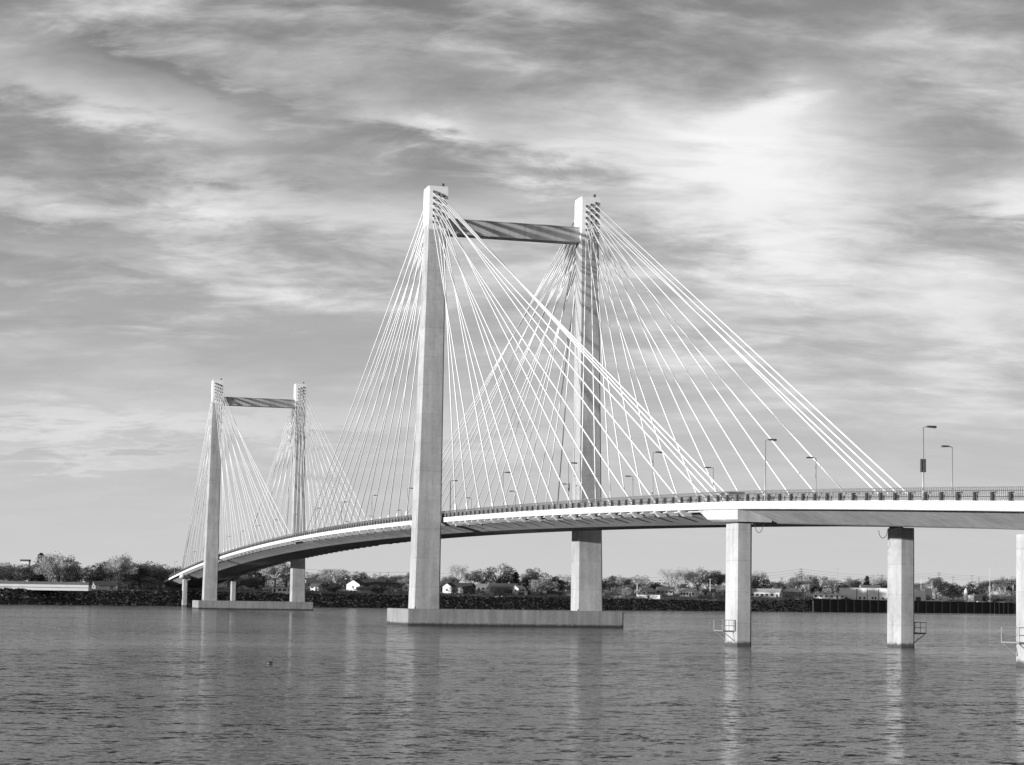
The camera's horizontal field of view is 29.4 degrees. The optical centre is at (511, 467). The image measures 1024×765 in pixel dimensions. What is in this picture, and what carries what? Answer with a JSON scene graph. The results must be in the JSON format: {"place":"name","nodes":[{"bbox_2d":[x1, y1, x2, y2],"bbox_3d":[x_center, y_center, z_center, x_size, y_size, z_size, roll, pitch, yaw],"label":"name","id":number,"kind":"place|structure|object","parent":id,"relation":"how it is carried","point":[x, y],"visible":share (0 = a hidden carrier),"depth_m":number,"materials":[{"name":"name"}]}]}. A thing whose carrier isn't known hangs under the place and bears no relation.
{"place":"outdoors","nodes":[
{"label":"outdoors","id":0,"kind":"place"},
{"bbox_2d":[92,581,117,589],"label":"garden shed","id":1,"kind":"structure","parent":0,"point":[104,585],"depth_m":739.10,"materials":[{"name":"grey"}]},
{"bbox_2d":[359,578,385,586],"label":"house","id":2,"kind":"structure","parent":0,"point":[370,582],"depth_m":887.35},
{"bbox_2d":[0,589,1015,613],"bbox_3d":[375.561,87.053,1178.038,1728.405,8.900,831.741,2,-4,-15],"label":"riprap bank","id":3,"kind":"structure","parent":0,"point":[566,601],"depth_m":856.85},
{"bbox_2d":[0,587,1015,612],"bbox_3d":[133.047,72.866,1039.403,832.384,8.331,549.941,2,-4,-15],"label":"riprap stones","id":4,"kind":"object","parent":3,"relation":"on","point":[122,594],"visible":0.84,"depth_m":812.31,"materials":[{"name":"stone"}]},
{"bbox_2d":[813,599,1012,613],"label":"quay wall","id":5,"kind":"structure","parent":3,"relation":"on","point":[838,605],"depth_m":1191.09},
{"bbox_2d":[0,604,1023,764],"bbox_3d":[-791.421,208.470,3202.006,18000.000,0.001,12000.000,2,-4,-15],"label":"river","id":6,"kind":"structure","parent":0,"point":[127,685],"depth_m":91.36,"materials":[{"name":"black liquid"}]},
{"bbox_2d":[163,183,1023,666],"bbox_3d":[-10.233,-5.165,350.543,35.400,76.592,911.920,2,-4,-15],"label":"cable stayed bridge","id":7,"kind":"structure","parent":6,"relation":"on","point":[587,515],"depth_m":309.82,"materials":[{"name":"concrete"}]},
{"bbox_2d":[764,439,776,500],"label":"street lamp","id":8,"kind":"object","parent":7,"relation":"on","point":[765,467],"visible":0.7,"depth_m":186.60,"materials":[{"name":"metal"}]},
{"bbox_2d":[920,426,936,500],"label":"street lamp","id":9,"kind":"object","parent":7,"relation":"on","point":[922,465],"visible":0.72,"depth_m":155.33,"materials":[{"name":"metal"}]},
{"bbox_2d":[941,445,952,492],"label":"street lamp","id":10,"kind":"object","parent":7,"relation":"on","point":[952,465],"visible":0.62,"depth_m":191.46,"materials":[{"name":"metal"}]},
{"bbox_2d":[0,0,1023,597],"label":"sky","id":11,"kind":"structure","parent":0,"point":[194,194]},
{"bbox_2d":[92,583,987,601],"bbox_3d":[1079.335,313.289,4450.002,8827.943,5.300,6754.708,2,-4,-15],"label":"bank ground","id":12,"kind":"structure","parent":0,"point":[445,594],"depth_m":897.38,"materials":[{"name":"black plant"}]},
{"bbox_2d":[0,564,9,580],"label":"leafy tree","id":13,"kind":"object","parent":12,"relation":"on","point":[4,574],"visible":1,"depth_m":738.08,"materials":[{"name":"grey plant"}]},
{"bbox_2d":[2,563,36,580],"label":"leafy tree","id":14,"kind":"object","parent":12,"relation":"on","point":[19,576],"visible":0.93,"depth_m":738.64,"materials":[{"name":"grey plant"}]},
{"bbox_2d":[17,564,43,580],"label":"leafy tree","id":15,"kind":"object","parent":12,"relation":"on","point":[35,578],"visible":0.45,"depth_m":750.44,"materials":[{"name":"grey plant"}]},
{"bbox_2d":[35,553,47,581],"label":"conifer tree","id":16,"kind":"object","parent":12,"relation":"on","point":[37,562],"visible":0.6,"depth_m":754.12,"materials":[{"name":"black plant"}]},
{"bbox_2d":[0,581,92,590],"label":"long low building","id":17,"kind":"structure","parent":12,"relation":"on","point":[59,586],"depth_m":696.49,"materials":[{"name":"white paint"}]},
{"bbox_2d":[31,559,64,581],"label":"budding tree","id":18,"kind":"object","parent":12,"relation":"on","point":[51,568],"visible":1,"depth_m":736.14,"materials":[{"name":"grey plant"}]},
{"bbox_2d":[34,551,81,581],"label":"budding tree","id":19,"kind":"object","parent":12,"relation":"on","point":[67,563],"visible":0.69,"depth_m":748.72,"materials":[{"name":"grey plant"}]},
{"bbox_2d":[52,563,82,581],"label":"leafy tree","id":20,"kind":"object","parent":12,"relation":"on","point":[67,577],"visible":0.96,"depth_m":747.84,"materials":[{"name":"grey plant"}]},
{"bbox_2d":[65,566,84,581],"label":"leafy tree","id":21,"kind":"object","parent":12,"relation":"on","point":[78,578],"visible":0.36,"depth_m":777.03,"materials":[{"name":"grey plant"}]},
{"bbox_2d":[79,563,107,581],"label":"leafy tree","id":22,"kind":"object","parent":12,"relation":"on","point":[89,577],"visible":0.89,"depth_m":764.18,"materials":[{"name":"grey plant"}]},
{"bbox_2d":[102,555,140,588],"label":"budding tree","id":23,"kind":"object","parent":12,"relation":"on","point":[116,566],"visible":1,"depth_m":753.18,"materials":[{"name":"grey plant"}]},
{"bbox_2d":[115,574,138,589],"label":"bushy tree","id":24,"kind":"object","parent":12,"relation":"on","point":[126,584],"visible":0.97,"depth_m":749.67,"materials":[{"name":"black plant"}]},
{"bbox_2d":[119,564,147,588],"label":"leafy tree","id":25,"kind":"object","parent":12,"relation":"on","point":[140,575],"visible":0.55,"depth_m":770.58,"materials":[{"name":"black plant"}]},
{"bbox_2d":[128,561,151,587],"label":"budding tree","id":26,"kind":"object","parent":12,"relation":"on","point":[148,573],"visible":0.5,"depth_m":777.60,"materials":[{"name":"grey plant"}]},
{"bbox_2d":[141,564,158,584],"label":"leafy tree","id":27,"kind":"object","parent":12,"relation":"on","point":[152,568],"visible":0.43,"depth_m":786.43,"materials":[{"name":"black plant"}]},
{"bbox_2d":[140,577,161,589],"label":"bushy tree","id":28,"kind":"object","parent":12,"relation":"on","point":[150,584],"visible":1,"depth_m":763.46,"materials":[{"name":"black plant"}]},
{"bbox_2d":[148,563,167,587],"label":"budding tree","id":29,"kind":"object","parent":12,"relation":"on","point":[158,567],"visible":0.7,"depth_m":788.81,"materials":[{"name":"grey plant"}]},
{"bbox_2d":[151,568,170,588],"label":"leafy tree","id":30,"kind":"object","parent":12,"relation":"on","point":[163,574],"visible":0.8,"depth_m":781.73,"materials":[{"name":"black plant"}]},
{"bbox_2d":[227,578,246,589],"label":"bushy tree","id":31,"kind":"object","parent":12,"relation":"on","point":[238,584],"visible":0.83,"depth_m":821.69,"materials":[{"name":"black plant"}]},
{"bbox_2d":[229,575,263,587],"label":"house","id":32,"kind":"structure","parent":12,"relation":"on","point":[249,578],"depth_m":868.00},
{"bbox_2d":[245,578,269,589],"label":"bushy tree","id":33,"kind":"object","parent":12,"relation":"on","point":[256,586],"visible":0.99,"depth_m":828.46,"materials":[{"name":"black plant"}]},
{"bbox_2d":[258,563,289,586],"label":"budding tree","id":34,"kind":"object","parent":12,"relation":"on","point":[268,570],"visible":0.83,"depth_m":873.56,"materials":[{"name":"grey plant"}]},
{"bbox_2d":[271,564,289,586],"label":"budding tree","id":35,"kind":"object","parent":12,"relation":"on","point":[285,581],"visible":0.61,"depth_m":876.96,"materials":[{"name":"grey plant"}]},
{"bbox_2d":[272,587,289,593],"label":"white trailer","id":36,"kind":"object","parent":12,"relation":"on","point":[285,590],"visible":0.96,"depth_m":797.54,"materials":[{"name":"paint"}]},
{"bbox_2d":[305,578,322,588],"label":"house","id":37,"kind":"structure","parent":12,"relation":"on","point":[308,581],"depth_m":885.17,"materials":[{"name":"white paint"}]},
{"bbox_2d":[309,584,322,590],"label":"cottage","id":38,"kind":"structure","parent":12,"relation":"on","point":[317,587],"depth_m":857.16,"materials":[{"name":"white paint"}]},
{"bbox_2d":[323,583,342,592],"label":"bushy tree","id":39,"kind":"object","parent":12,"relation":"on","point":[335,589],"visible":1,"depth_m":832.88,"materials":[{"name":"black plant"}]},
{"bbox_2d":[316,568,350,591],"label":"budding tree","id":40,"kind":"object","parent":12,"relation":"on","point":[339,575],"visible":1,"depth_m":846.60,"materials":[{"name":"grey plant"}]},
{"bbox_2d":[345,579,365,590],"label":"house","id":41,"kind":"structure","parent":12,"relation":"on","point":[352,584],"depth_m":878.73,"materials":[{"name":"white paint"}]},
{"bbox_2d":[349,571,370,578],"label":"leafy tree","id":42,"kind":"object","parent":12,"relation":"on","point":[363,575],"visible":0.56,"depth_m":921.63,"materials":[{"name":"grey plant"}]},
{"bbox_2d":[356,587,387,593],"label":"outbuilding","id":43,"kind":"structure","parent":12,"relation":"on","point":[363,589],"depth_m":844.03,"materials":[{"name":"paint"}]},
{"bbox_2d":[370,584,386,593],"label":"bushy tree","id":44,"kind":"object","parent":12,"relation":"on","point":[377,590],"visible":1,"depth_m":841.88,"materials":[{"name":"black plant"}]},
{"bbox_2d":[385,582,402,590],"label":"bungalow","id":45,"kind":"object","parent":12,"relation":"on","point":[396,585],"visible":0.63,"depth_m":902.01,"materials":[{"name":"paint"}]},
{"bbox_2d":[389,575,409,584],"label":"budding tree","id":46,"kind":"object","parent":12,"relation":"on","point":[400,579],"visible":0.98,"depth_m":901.88,"materials":[{"name":"grey plant"}]},
{"bbox_2d":[441,583,455,593],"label":"gabled wing","id":47,"kind":"structure","parent":12,"relation":"on","point":[446,587],"depth_m":893.29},
{"bbox_2d":[440,576,458,585],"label":"leafy tree","id":48,"kind":"object","parent":12,"relation":"on","point":[445,580],"visible":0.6,"depth_m":951.78,"materials":[{"name":"grey plant"}]},
{"bbox_2d":[440,581,475,593],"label":"house","id":49,"kind":"structure","parent":12,"relation":"on","point":[465,587],"depth_m":903.49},
{"bbox_2d":[448,564,468,582],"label":"bare tree","id":50,"kind":"object","parent":12,"relation":"on","point":[458,569],"visible":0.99,"depth_m":956.95,"materials":[{"name":"grey plant"}]},
{"bbox_2d":[461,570,485,582],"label":"budding tree","id":51,"kind":"object","parent":12,"relation":"on","point":[475,577],"visible":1,"depth_m":962.06,"materials":[{"name":"grey plant"}]},
{"bbox_2d":[475,582,488,591],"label":"house","id":52,"kind":"structure","parent":12,"relation":"on","point":[480,587],"depth_m":946.67,"materials":[{"name":"paint"}]},
{"bbox_2d":[476,570,495,583],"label":"leafy tree","id":53,"kind":"object","parent":12,"relation":"on","point":[486,579],"visible":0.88,"depth_m":969.21,"materials":[{"name":"grey plant"}]},
{"bbox_2d":[484,563,516,582],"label":"leafy tree","id":54,"kind":"object","parent":12,"relation":"on","point":[506,573],"visible":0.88,"depth_m":976.66,"materials":[{"name":"grey plant"}]},
{"bbox_2d":[488,582,517,592],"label":"barn house","id":55,"kind":"structure","parent":12,"relation":"on","point":[507,587],"depth_m":942.14,"materials":[{"name":"grey"}]},
{"bbox_2d":[0,581,1015,602],"bbox_3d":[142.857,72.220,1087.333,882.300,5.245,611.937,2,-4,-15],"label":"scrub","id":56,"kind":"object","parent":12,"relation":"on","point":[481,592],"visible":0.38,"depth_m":884.56,"materials":[{"name":"black plant"}]},
{"bbox_2d":[3,562,1015,599],"bbox_3d":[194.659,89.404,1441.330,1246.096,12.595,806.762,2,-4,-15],"label":"distant wood","id":57,"kind":"object","parent":12,"relation":"on","point":[282,583],"visible":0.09,"depth_m":1212.91,"materials":[{"name":"grey plant"}]},
{"bbox_2d":[510,572,521,585],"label":"conifer tree","id":58,"kind":"object","parent":12,"relation":"on","point":[516,579],"visible":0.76,"depth_m":975.79,"materials":[{"name":"black plant"}]},
{"bbox_2d":[511,585,525,592],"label":"house","id":59,"kind":"structure","parent":12,"relation":"on","point":[518,588],"depth_m":931.25,"materials":[{"name":"white paint"}]},
{"bbox_2d":[519,576,533,589],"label":"leafy tree","id":60,"kind":"object","parent":12,"relation":"on","point":[525,584],"visible":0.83,"depth_m":980.72,"materials":[{"name":"grey plant"}]},
{"bbox_2d":[520,567,548,591],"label":"leafy tree","id":61,"kind":"object","parent":12,"relation":"on","point":[534,574],"visible":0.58,"depth_m":995.71,"materials":[{"name":"grey plant"}]},
{"bbox_2d":[527,577,559,594],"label":"budding tree","id":62,"kind":"object","parent":12,"relation":"on","point":[548,584],"visible":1,"depth_m":927.56,"materials":[{"name":"grey plant"}]},
{"bbox_2d":[543,575,562,590],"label":"leafy tree","id":63,"kind":"object","parent":12,"relation":"on","point":[555,578],"visible":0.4,"depth_m":995.02,"materials":[{"name":"grey plant"}]},
{"bbox_2d":[546,590,570,596],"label":"boathouse","id":64,"kind":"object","parent":12,"relation":"on","point":[565,593],"visible":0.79,"depth_m":930.07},
{"bbox_2d":[552,580,570,590],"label":"leafy tree","id":65,"kind":"object","parent":12,"relation":"on","point":[565,584],"visible":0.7,"depth_m":990.49,"materials":[{"name":"grey plant"}]},
{"bbox_2d":[603,576,618,591],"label":"leafy tree","id":66,"kind":"object","parent":12,"relation":"on","point":[611,578],"visible":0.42,"depth_m":1038.19,"materials":[{"name":"grey plant"}]},
{"bbox_2d":[605,574,632,594],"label":"budding tree","id":67,"kind":"object","parent":12,"relation":"on","point":[620,581],"visible":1,"depth_m":1007.31,"materials":[{"name":"grey plant"}]},
{"bbox_2d":[623,575,644,593],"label":"leafy tree","id":68,"kind":"object","parent":12,"relation":"on","point":[635,587],"visible":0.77,"depth_m":1054.96,"materials":[{"name":"grey plant"}]},
{"bbox_2d":[635,575,650,593],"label":"leafy tree","id":69,"kind":"object","parent":12,"relation":"on","point":[642,586],"visible":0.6,"depth_m":1069.82,"materials":[{"name":"grey plant"}]},
{"bbox_2d":[637,595,661,598],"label":"mobile home","id":70,"kind":"object","parent":12,"relation":"on","point":[652,596],"visible":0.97,"depth_m":983.67,"materials":[{"name":"white paint"}]},
{"bbox_2d":[645,582,664,589],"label":"leafy tree","id":71,"kind":"object","parent":12,"relation":"on","point":[655,585],"visible":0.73,"depth_m":1067.52,"materials":[{"name":"grey plant"}]},
{"bbox_2d":[655,586,674,595],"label":"house","id":72,"kind":"structure","parent":12,"relation":"on","point":[669,590],"depth_m":1055.97,"materials":[{"name":"white paint"}]},
{"bbox_2d":[657,568,682,586],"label":"bare tree","id":73,"kind":"object","parent":12,"relation":"on","point":[671,575],"visible":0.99,"depth_m":1092.38,"materials":[{"name":"grey plant"}]},
{"bbox_2d":[669,566,694,586],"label":"bare tree","id":74,"kind":"object","parent":12,"relation":"on","point":[682,578],"visible":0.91,"depth_m":1101.70,"materials":[{"name":"grey plant"}]},
{"bbox_2d":[679,588,698,596],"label":"house","id":75,"kind":"structure","parent":12,"relation":"on","point":[688,592],"depth_m":1048.98,"materials":[{"name":"white paint"}]},
{"bbox_2d":[677,582,704,590],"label":"bushy tree","id":76,"kind":"object","parent":12,"relation":"on","point":[683,585],"visible":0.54,"depth_m":1096.22,"materials":[{"name":"grey plant"}]},
{"bbox_2d":[685,567,717,587],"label":"budding tree","id":77,"kind":"object","parent":12,"relation":"on","point":[699,576],"visible":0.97,"depth_m":1098.41,"materials":[{"name":"grey plant"}]},
{"bbox_2d":[702,589,715,596],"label":"cottage","id":78,"kind":"structure","parent":12,"relation":"on","point":[707,591],"depth_m":1072.78,"materials":[{"name":"white paint"}]},
{"bbox_2d":[698,569,721,588],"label":"budding tree","id":79,"kind":"object","parent":12,"relation":"on","point":[714,572],"visible":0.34,"depth_m":1119.02,"materials":[{"name":"grey plant"}]},
{"bbox_2d":[707,584,725,595],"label":"house","id":80,"kind":"structure","parent":12,"relation":"on","point":[720,590],"depth_m":1098.33,"materials":[{"name":"white paint"}]},
{"bbox_2d":[708,573,725,584],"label":"budding tree","id":81,"kind":"object","parent":12,"relation":"on","point":[720,580],"visible":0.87,"depth_m":1114.08,"materials":[{"name":"grey plant"}]},
{"bbox_2d":[752,575,772,588],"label":"leafy tree","id":82,"kind":"object","parent":12,"relation":"on","point":[755,582],"visible":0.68,"depth_m":1144.75,"materials":[{"name":"grey plant"}]},
{"bbox_2d":[763,582,787,588],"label":"budding tree","id":83,"kind":"object","parent":12,"relation":"on","point":[776,585],"visible":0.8,"depth_m":1178.73,"materials":[{"name":"grey plant"}]},
{"bbox_2d":[782,586,803,597],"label":"house","id":84,"kind":"structure","parent":12,"relation":"on","point":[795,590],"depth_m":1123.03,"materials":[{"name":"grey"}]},
{"bbox_2d":[784,571,815,595],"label":"budding tree","id":85,"kind":"object","parent":12,"relation":"on","point":[799,580],"visible":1,"depth_m":1166.19,"materials":[{"name":"grey plant"}]},
{"bbox_2d":[806,577,818,596],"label":"leafy tree","id":86,"kind":"object","parent":12,"relation":"on","point":[814,589],"visible":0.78,"depth_m":1193.70,"materials":[{"name":"black plant"}]},
{"bbox_2d":[813,575,831,593],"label":"leafy tree","id":87,"kind":"object","parent":12,"relation":"on","point":[825,584],"visible":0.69,"depth_m":1212.06,"materials":[{"name":"grey plant"}]},
{"bbox_2d":[813,594,846,598],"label":"flat store","id":88,"kind":"structure","parent":12,"relation":"on","point":[832,596],"depth_m":1157.13,"materials":[{"name":"white paint"}]},
{"bbox_2d":[820,578,840,593],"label":"leafy tree","id":89,"kind":"object","parent":12,"relation":"on","point":[832,588],"visible":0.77,"depth_m":1231.63,"materials":[{"name":"grey plant"}]},
{"bbox_2d":[840,576,859,587],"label":"budding tree","id":90,"kind":"object","parent":12,"relation":"on","point":[853,584],"visible":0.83,"depth_m":1250.19,"materials":[{"name":"grey plant"}]},
{"bbox_2d":[839,587,886,599],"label":"warehouse","id":91,"kind":"structure","parent":12,"relation":"on","point":[867,593],"depth_m":1167.27,"materials":[{"name":"white paint"}]},
{"bbox_2d":[862,573,886,584],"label":"bare tree","id":92,"kind":"object","parent":12,"relation":"on","point":[876,581],"visible":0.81,"depth_m":1273.53,"materials":[{"name":"grey plant"}]},
{"bbox_2d":[914,590,925,600],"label":"quay shed","id":93,"kind":"structure","parent":12,"relation":"on","point":[919,595],"depth_m":1219.73,"materials":[{"name":"grey paint"}]},
{"bbox_2d":[914,583,932,598],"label":"white hall","id":94,"kind":"structure","parent":12,"relation":"on","point":[926,587],"depth_m":1289.07,"materials":[{"name":"paint"}]},
{"bbox_2d":[924,576,951,597],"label":"budding tree","id":95,"kind":"object","parent":12,"relation":"on","point":[933,581],"visible":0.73,"depth_m":1344.22,"materials":[{"name":"grey plant"}]},
{"bbox_2d":[934,581,963,599],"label":"leafy tree","id":96,"kind":"object","parent":12,"relation":"on","point":[948,592],"visible":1,"depth_m":1331.14,"materials":[{"name":"black plant"}]},
{"bbox_2d":[950,583,967,599],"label":"leafy tree","id":97,"kind":"object","parent":12,"relation":"on","point":[959,595],"visible":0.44,"depth_m":1349.52,"materials":[{"name":"grey plant"}]},
{"bbox_2d":[967,594,981,601],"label":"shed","id":98,"kind":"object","parent":12,"relation":"on","point":[973,597],"visible":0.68,"depth_m":1283.92,"materials":[{"name":"paint"}]},
{"bbox_2d":[961,581,992,596],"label":"leafy tree","id":99,"kind":"object","parent":12,"relation":"on","point":[973,590],"visible":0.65,"depth_m":1360.06,"materials":[{"name":"grey plant"}]},
{"bbox_2d":[989,594,1015,602],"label":"site building","id":100,"kind":"structure","parent":12,"relation":"on","point":[1010,598],"depth_m":1336.89,"materials":[{"name":"paint"}]},
{"bbox_2d":[991,577,1015,593],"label":"budding tree","id":101,"kind":"object","parent":12,"relation":"on","point":[1002,582],"visible":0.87,"depth_m":1393.89,"materials":[{"name":"grey plant"}]},
{"bbox_2d":[1000,576,1015,594],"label":"leafy tree","id":102,"kind":"object","parent":12,"relation":"on","point":[1011,584],"visible":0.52,"depth_m":1408.72,"materials":[{"name":"grey plant"}]},
{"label":"utility pole","id":103,"kind":"object","parent":12,"relation":"on","visible":0},
{"bbox_2d":[308,572,1009,581],"bbox_3d":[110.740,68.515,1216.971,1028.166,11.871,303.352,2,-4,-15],"label":"overhead wire","id":104,"kind":"object","parent":103,"relation":"attached to","point":[644,580],"visible":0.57,"depth_m":1051.53,"materials":[{"name":"metal"}]},
{"bbox_2d":[309,569,1012,579],"bbox_3d":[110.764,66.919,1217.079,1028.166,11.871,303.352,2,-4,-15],"label":"overhead wire","id":105,"kind":"object","parent":103,"relation":"attached to","point":[689,576],"visible":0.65,"depth_m":1056.83,"materials":[{"name":"metal"}]},
{"bbox_2d":[640,588,655,594],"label":"house","id":106,"kind":"structure","parent":0,"point":[648,591],"depth_m":1025.20,"materials":[{"name":"white paint"}]},
{"bbox_2d":[751,587,782,597],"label":"house","id":107,"kind":"structure","parent":0,"point":[775,593],"depth_m":1105.63,"materials":[{"name":"white paint"}]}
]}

